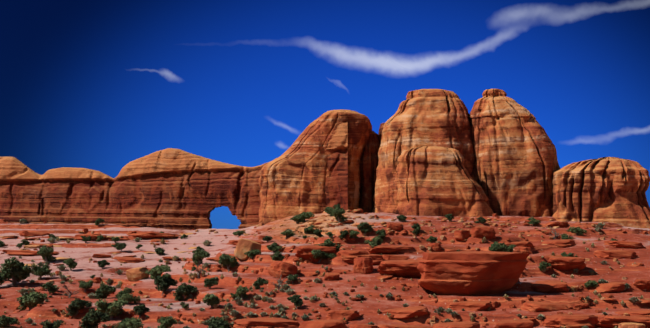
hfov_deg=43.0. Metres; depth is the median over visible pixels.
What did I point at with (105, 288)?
bush
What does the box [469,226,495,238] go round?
rock
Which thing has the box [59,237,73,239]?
rock bench
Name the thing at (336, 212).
juniper tree
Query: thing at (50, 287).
juniper tree
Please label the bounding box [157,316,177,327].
juniper tree
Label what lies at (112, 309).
juniper tree
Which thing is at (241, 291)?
juniper tree
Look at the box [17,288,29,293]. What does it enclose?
sagebrush shrub
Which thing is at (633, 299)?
sagebrush shrub
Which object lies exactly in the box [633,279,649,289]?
ledge rock
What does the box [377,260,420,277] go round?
ledge block
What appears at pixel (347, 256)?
ledge
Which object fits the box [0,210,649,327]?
terrain ground
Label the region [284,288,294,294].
sagebrush shrub
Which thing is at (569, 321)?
ledge
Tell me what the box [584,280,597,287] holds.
shrub
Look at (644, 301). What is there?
ledge rock
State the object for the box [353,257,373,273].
boulder
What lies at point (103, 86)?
sky
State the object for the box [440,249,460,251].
ledge
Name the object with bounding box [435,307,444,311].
sagebrush shrub
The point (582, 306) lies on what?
ledge rock
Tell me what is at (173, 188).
rock arch wall
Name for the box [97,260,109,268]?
juniper tree
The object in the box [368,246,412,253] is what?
ledge
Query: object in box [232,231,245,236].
juniper tree
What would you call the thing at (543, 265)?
shrub
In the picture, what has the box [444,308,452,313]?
sagebrush shrub
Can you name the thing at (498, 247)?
juniper tree
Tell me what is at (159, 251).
juniper tree
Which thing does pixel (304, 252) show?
ledge block
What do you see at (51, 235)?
juniper tree
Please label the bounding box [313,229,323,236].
juniper tree
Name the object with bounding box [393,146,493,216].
tower buttress rock
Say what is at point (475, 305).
ledge
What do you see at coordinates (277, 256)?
juniper tree
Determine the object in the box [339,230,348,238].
juniper tree
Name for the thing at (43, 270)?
bush
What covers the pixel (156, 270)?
juniper tree
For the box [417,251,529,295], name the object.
ledge block
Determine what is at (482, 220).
juniper tree
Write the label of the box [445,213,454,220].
juniper tree
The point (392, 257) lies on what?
ledge
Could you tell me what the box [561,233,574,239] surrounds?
juniper tree
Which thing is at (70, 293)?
dead juniper tree
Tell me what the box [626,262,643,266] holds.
ledge rock
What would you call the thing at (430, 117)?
tower rock
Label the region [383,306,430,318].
rock
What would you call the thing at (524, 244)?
rock
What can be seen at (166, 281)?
juniper tree
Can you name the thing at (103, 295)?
juniper tree
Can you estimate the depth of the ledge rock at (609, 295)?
106.93 m
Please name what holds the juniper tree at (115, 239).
on the terrain ground
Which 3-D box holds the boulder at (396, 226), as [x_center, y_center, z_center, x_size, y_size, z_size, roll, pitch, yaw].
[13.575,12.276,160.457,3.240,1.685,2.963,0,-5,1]
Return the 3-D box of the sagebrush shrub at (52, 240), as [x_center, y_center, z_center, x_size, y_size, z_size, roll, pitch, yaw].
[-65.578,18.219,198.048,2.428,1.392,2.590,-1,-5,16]
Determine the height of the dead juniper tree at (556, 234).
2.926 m
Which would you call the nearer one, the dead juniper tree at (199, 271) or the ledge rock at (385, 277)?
the ledge rock at (385, 277)
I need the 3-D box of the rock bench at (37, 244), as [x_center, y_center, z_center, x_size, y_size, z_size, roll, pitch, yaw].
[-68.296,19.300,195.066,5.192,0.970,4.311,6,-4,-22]
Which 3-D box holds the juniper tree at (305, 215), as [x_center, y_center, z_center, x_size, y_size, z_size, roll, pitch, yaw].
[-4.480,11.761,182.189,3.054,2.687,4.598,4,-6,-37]
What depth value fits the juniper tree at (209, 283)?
122.25 m
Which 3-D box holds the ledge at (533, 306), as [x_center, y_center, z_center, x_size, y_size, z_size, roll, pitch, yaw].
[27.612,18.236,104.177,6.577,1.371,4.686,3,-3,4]
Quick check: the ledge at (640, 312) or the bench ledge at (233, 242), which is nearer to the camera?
the ledge at (640, 312)
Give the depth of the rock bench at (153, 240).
201.34 m
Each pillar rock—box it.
[359,130,379,212]
[378,123,384,144]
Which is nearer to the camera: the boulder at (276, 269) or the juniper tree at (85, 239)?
the boulder at (276, 269)
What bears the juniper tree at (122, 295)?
on the terrain ground
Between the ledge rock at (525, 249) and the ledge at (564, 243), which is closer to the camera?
the ledge rock at (525, 249)
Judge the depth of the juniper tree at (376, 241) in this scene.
139.40 m
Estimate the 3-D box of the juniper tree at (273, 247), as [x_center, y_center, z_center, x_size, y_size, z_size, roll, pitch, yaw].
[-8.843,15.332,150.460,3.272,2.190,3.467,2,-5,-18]
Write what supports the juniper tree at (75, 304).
on the terrain ground
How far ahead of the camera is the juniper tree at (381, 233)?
148.94 m
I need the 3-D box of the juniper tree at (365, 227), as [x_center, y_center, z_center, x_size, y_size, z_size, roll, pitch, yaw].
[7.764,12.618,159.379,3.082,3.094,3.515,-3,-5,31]
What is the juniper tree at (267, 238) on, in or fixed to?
on the terrain ground
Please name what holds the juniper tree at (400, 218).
on the terrain ground
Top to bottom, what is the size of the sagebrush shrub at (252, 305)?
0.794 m
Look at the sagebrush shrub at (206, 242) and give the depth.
191.29 m
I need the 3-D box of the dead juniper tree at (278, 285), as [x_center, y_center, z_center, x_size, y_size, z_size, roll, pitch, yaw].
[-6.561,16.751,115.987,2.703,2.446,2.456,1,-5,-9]
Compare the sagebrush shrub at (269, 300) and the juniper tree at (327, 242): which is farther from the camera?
the juniper tree at (327, 242)
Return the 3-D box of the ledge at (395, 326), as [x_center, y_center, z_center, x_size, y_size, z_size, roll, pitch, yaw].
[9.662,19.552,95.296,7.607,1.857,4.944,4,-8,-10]
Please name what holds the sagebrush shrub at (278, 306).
on the terrain ground
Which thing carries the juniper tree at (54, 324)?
on the terrain ground
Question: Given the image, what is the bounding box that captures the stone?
[491,301,497,307]
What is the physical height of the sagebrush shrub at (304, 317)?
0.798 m
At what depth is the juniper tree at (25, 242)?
193.13 m
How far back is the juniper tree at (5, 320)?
97.43 m
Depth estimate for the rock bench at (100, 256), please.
176.94 m
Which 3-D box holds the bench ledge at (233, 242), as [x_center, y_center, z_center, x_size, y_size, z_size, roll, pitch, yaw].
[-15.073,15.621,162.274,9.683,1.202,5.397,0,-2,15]
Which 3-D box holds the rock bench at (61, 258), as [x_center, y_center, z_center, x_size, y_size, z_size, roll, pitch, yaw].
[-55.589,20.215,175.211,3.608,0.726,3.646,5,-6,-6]
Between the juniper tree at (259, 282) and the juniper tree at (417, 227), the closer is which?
the juniper tree at (259, 282)
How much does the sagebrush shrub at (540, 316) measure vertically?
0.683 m
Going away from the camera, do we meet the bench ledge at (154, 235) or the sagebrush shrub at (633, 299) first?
the sagebrush shrub at (633, 299)
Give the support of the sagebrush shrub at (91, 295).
on the terrain ground
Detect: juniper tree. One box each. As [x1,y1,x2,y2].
[0,257,31,285]
[0,315,17,327]
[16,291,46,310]
[17,239,29,244]
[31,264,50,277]
[37,245,56,261]
[40,281,56,294]
[42,319,63,327]
[47,234,58,240]
[61,283,80,297]
[62,258,77,270]
[66,298,92,316]
[78,280,93,291]
[79,308,109,327]
[80,235,90,242]
[94,291,112,298]
[94,298,128,319]
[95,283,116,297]
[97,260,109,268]
[111,236,119,242]
[111,317,143,327]
[115,287,140,303]
[116,243,125,250]
[133,304,149,317]
[145,264,170,279]
[154,247,164,254]
[154,273,177,293]
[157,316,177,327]
[173,282,197,300]
[191,249,209,265]
[195,264,204,277]
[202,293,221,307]
[204,277,218,288]
[205,316,233,327]
[218,254,238,271]
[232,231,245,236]
[236,285,248,299]
[244,249,261,258]
[253,277,268,288]
[262,236,272,241]
[267,242,282,252]
[270,251,284,260]
[271,274,286,288]
[280,231,294,237]
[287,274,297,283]
[287,294,302,308]
[290,215,302,223]
[298,211,314,221]
[308,225,315,233]
[311,243,335,262]
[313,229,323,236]
[315,239,341,257]
[325,207,334,216]
[330,207,346,221]
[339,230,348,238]
[349,229,359,238]
[357,222,372,233]
[364,236,383,247]
[375,229,385,239]
[396,215,406,221]
[411,223,420,234]
[426,236,436,242]
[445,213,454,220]
[474,217,486,223]
[488,241,506,251]
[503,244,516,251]
[528,217,540,225]
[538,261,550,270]
[549,227,562,239]
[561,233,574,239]
[561,252,573,256]
[567,226,586,235]
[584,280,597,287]
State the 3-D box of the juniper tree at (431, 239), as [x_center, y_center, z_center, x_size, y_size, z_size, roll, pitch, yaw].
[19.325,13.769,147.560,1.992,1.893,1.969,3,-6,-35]
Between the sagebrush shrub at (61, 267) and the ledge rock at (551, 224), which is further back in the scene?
the ledge rock at (551, 224)
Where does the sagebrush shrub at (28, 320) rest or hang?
on the terrain ground
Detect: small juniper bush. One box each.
[95,218,103,224]
[96,235,104,241]
[229,293,237,298]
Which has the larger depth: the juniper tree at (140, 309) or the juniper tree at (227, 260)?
the juniper tree at (227, 260)
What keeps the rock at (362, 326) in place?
on the terrain ground
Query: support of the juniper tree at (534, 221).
on the terrain ground
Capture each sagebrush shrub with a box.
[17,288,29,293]
[25,318,32,323]
[48,237,55,242]
[57,264,67,269]
[88,293,95,298]
[203,240,211,245]
[224,302,233,308]
[229,310,238,315]
[246,311,255,317]
[247,303,257,307]
[253,294,261,299]
[266,297,274,302]
[275,303,285,308]
[280,283,291,289]
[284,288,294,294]
[301,314,309,320]
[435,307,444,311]
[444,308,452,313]
[537,314,544,319]
[594,222,608,228]
[598,278,606,282]
[629,297,638,302]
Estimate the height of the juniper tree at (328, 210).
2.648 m
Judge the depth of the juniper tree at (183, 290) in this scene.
117.95 m
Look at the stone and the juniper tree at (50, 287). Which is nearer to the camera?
the stone
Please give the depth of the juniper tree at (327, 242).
135.22 m
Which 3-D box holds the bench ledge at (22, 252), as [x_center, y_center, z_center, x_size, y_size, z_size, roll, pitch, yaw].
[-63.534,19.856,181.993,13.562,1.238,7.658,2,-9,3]
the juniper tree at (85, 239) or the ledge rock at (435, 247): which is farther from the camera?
the juniper tree at (85, 239)
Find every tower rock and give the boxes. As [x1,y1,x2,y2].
[372,89,474,213]
[469,89,559,216]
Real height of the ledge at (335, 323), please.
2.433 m
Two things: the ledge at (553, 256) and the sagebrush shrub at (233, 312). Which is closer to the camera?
the sagebrush shrub at (233, 312)
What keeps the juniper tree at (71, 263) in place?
on the terrain ground
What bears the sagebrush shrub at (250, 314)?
on the terrain ground
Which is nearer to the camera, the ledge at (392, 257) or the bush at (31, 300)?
the bush at (31, 300)
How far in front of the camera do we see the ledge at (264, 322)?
95.78 m
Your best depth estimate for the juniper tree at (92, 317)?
95.36 m
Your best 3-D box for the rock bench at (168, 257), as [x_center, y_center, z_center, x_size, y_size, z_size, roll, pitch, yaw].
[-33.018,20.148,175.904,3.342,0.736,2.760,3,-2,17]
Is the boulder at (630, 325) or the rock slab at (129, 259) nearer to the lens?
the boulder at (630, 325)
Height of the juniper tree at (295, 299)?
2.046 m
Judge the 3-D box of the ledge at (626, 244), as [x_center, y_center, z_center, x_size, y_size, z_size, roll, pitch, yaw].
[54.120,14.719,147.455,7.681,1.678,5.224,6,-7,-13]
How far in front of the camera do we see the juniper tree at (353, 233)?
149.95 m
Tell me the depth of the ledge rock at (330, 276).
118.29 m
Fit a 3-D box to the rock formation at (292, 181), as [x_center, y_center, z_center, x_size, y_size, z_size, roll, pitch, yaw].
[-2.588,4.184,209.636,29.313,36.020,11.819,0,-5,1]
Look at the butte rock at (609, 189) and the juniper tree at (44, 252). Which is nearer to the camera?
the juniper tree at (44, 252)
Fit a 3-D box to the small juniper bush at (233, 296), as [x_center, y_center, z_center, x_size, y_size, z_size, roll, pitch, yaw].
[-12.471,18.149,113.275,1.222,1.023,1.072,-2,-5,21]
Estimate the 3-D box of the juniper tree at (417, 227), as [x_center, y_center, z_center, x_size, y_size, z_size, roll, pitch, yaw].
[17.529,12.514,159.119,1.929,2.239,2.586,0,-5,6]
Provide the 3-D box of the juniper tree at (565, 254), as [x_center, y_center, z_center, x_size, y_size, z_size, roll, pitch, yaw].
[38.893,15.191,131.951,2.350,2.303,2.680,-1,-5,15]
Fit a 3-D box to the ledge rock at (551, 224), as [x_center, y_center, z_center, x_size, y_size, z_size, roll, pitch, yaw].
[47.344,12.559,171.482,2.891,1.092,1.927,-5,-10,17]
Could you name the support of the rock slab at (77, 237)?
on the terrain ground
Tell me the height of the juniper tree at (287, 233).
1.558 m
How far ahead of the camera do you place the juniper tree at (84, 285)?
142.72 m
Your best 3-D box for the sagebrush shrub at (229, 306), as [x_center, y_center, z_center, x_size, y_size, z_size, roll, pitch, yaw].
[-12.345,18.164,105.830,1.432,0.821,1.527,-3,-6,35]
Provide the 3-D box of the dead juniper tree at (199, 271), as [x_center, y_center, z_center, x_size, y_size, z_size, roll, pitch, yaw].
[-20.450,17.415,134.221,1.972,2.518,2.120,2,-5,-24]
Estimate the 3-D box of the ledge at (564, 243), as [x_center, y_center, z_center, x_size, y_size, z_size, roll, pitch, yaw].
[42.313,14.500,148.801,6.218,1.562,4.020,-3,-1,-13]
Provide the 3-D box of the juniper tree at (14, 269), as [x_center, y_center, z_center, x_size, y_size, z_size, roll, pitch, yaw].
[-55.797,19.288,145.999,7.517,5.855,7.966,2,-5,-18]
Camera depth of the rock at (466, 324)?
94.49 m
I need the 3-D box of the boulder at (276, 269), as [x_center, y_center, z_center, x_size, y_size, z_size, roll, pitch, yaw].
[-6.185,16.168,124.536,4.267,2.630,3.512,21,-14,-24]
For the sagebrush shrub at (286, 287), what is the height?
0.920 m
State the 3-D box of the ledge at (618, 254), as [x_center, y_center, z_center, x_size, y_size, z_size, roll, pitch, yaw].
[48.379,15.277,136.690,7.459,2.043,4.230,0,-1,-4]
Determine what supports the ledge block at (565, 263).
on the terrain ground
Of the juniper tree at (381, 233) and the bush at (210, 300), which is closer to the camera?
the bush at (210, 300)
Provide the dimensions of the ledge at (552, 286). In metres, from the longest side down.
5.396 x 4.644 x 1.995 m
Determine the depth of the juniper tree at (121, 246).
184.49 m
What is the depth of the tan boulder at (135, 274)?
146.51 m
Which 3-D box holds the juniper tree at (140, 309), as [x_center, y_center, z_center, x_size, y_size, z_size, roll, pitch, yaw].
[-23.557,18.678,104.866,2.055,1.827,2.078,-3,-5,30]
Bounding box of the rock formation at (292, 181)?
[258,109,371,224]
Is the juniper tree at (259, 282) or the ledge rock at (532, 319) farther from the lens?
the juniper tree at (259, 282)
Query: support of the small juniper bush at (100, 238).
on the terrain ground
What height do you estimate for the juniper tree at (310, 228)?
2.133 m
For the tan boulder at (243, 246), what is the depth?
146.06 m
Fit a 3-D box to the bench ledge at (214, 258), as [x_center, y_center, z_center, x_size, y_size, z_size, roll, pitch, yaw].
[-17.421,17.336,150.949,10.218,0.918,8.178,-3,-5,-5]
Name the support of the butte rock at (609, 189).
on the terrain ground
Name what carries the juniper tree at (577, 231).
on the terrain ground
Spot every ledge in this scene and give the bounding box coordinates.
[5,250,59,255]
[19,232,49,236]
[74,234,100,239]
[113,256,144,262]
[127,233,178,237]
[206,257,235,260]
[228,240,264,245]
[231,318,299,327]
[299,319,345,327]
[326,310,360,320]
[337,250,368,262]
[350,254,384,264]
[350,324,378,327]
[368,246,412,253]
[378,324,432,327]
[382,255,409,259]
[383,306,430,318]
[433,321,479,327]
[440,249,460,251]
[447,301,494,310]
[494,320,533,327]
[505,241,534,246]
[518,301,568,311]
[530,280,568,292]
[541,315,597,327]
[542,239,575,247]
[546,255,561,258]
[588,282,625,292]
[593,250,637,258]
[596,315,649,327]
[604,241,645,248]
[615,309,649,316]
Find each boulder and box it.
[126,267,148,281]
[234,239,261,259]
[267,261,297,277]
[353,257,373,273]
[386,223,402,230]
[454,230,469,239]
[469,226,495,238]
[618,323,645,327]
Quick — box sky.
[0,0,649,228]
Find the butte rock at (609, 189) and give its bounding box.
[552,157,649,228]
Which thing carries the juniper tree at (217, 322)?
on the terrain ground
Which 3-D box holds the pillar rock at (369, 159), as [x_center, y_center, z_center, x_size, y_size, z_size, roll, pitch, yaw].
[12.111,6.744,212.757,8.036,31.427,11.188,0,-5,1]
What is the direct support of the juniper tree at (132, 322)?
on the terrain ground
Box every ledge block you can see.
[295,245,335,259]
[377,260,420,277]
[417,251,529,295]
[547,257,585,270]
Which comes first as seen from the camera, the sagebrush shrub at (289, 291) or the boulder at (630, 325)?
the boulder at (630, 325)
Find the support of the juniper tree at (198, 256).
on the terrain ground
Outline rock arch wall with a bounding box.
[0,120,347,229]
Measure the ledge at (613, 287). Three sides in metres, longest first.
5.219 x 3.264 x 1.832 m
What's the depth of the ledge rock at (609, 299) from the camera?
105.80 m
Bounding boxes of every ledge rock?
[93,277,100,282]
[323,273,339,280]
[377,275,393,279]
[428,243,440,251]
[518,247,531,253]
[520,318,535,320]
[546,221,559,226]
[558,222,567,226]
[574,303,588,308]
[602,297,615,300]
[603,294,613,297]
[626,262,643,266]
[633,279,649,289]
[640,299,649,303]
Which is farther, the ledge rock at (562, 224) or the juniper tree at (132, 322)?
the ledge rock at (562, 224)
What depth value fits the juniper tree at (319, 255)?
133.24 m
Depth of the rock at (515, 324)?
94.50 m
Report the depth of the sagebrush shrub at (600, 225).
169.19 m
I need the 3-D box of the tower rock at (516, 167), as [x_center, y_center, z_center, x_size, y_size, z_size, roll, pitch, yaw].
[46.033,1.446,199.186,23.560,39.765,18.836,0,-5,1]
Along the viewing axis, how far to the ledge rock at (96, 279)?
151.12 m
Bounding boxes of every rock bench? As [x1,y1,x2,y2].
[24,245,40,247]
[29,243,46,246]
[56,257,68,259]
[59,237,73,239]
[92,254,110,257]
[149,239,169,241]
[162,256,172,260]
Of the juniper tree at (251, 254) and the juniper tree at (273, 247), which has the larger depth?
the juniper tree at (273, 247)
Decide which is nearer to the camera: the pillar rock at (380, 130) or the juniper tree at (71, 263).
the juniper tree at (71, 263)
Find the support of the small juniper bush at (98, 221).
on the terrain ground
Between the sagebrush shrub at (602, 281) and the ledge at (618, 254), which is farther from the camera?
the ledge at (618, 254)
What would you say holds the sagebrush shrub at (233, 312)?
on the terrain ground
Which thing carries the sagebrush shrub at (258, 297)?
on the terrain ground
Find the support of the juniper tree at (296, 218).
on the terrain ground
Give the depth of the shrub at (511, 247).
137.26 m
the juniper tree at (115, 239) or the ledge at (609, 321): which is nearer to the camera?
the ledge at (609, 321)

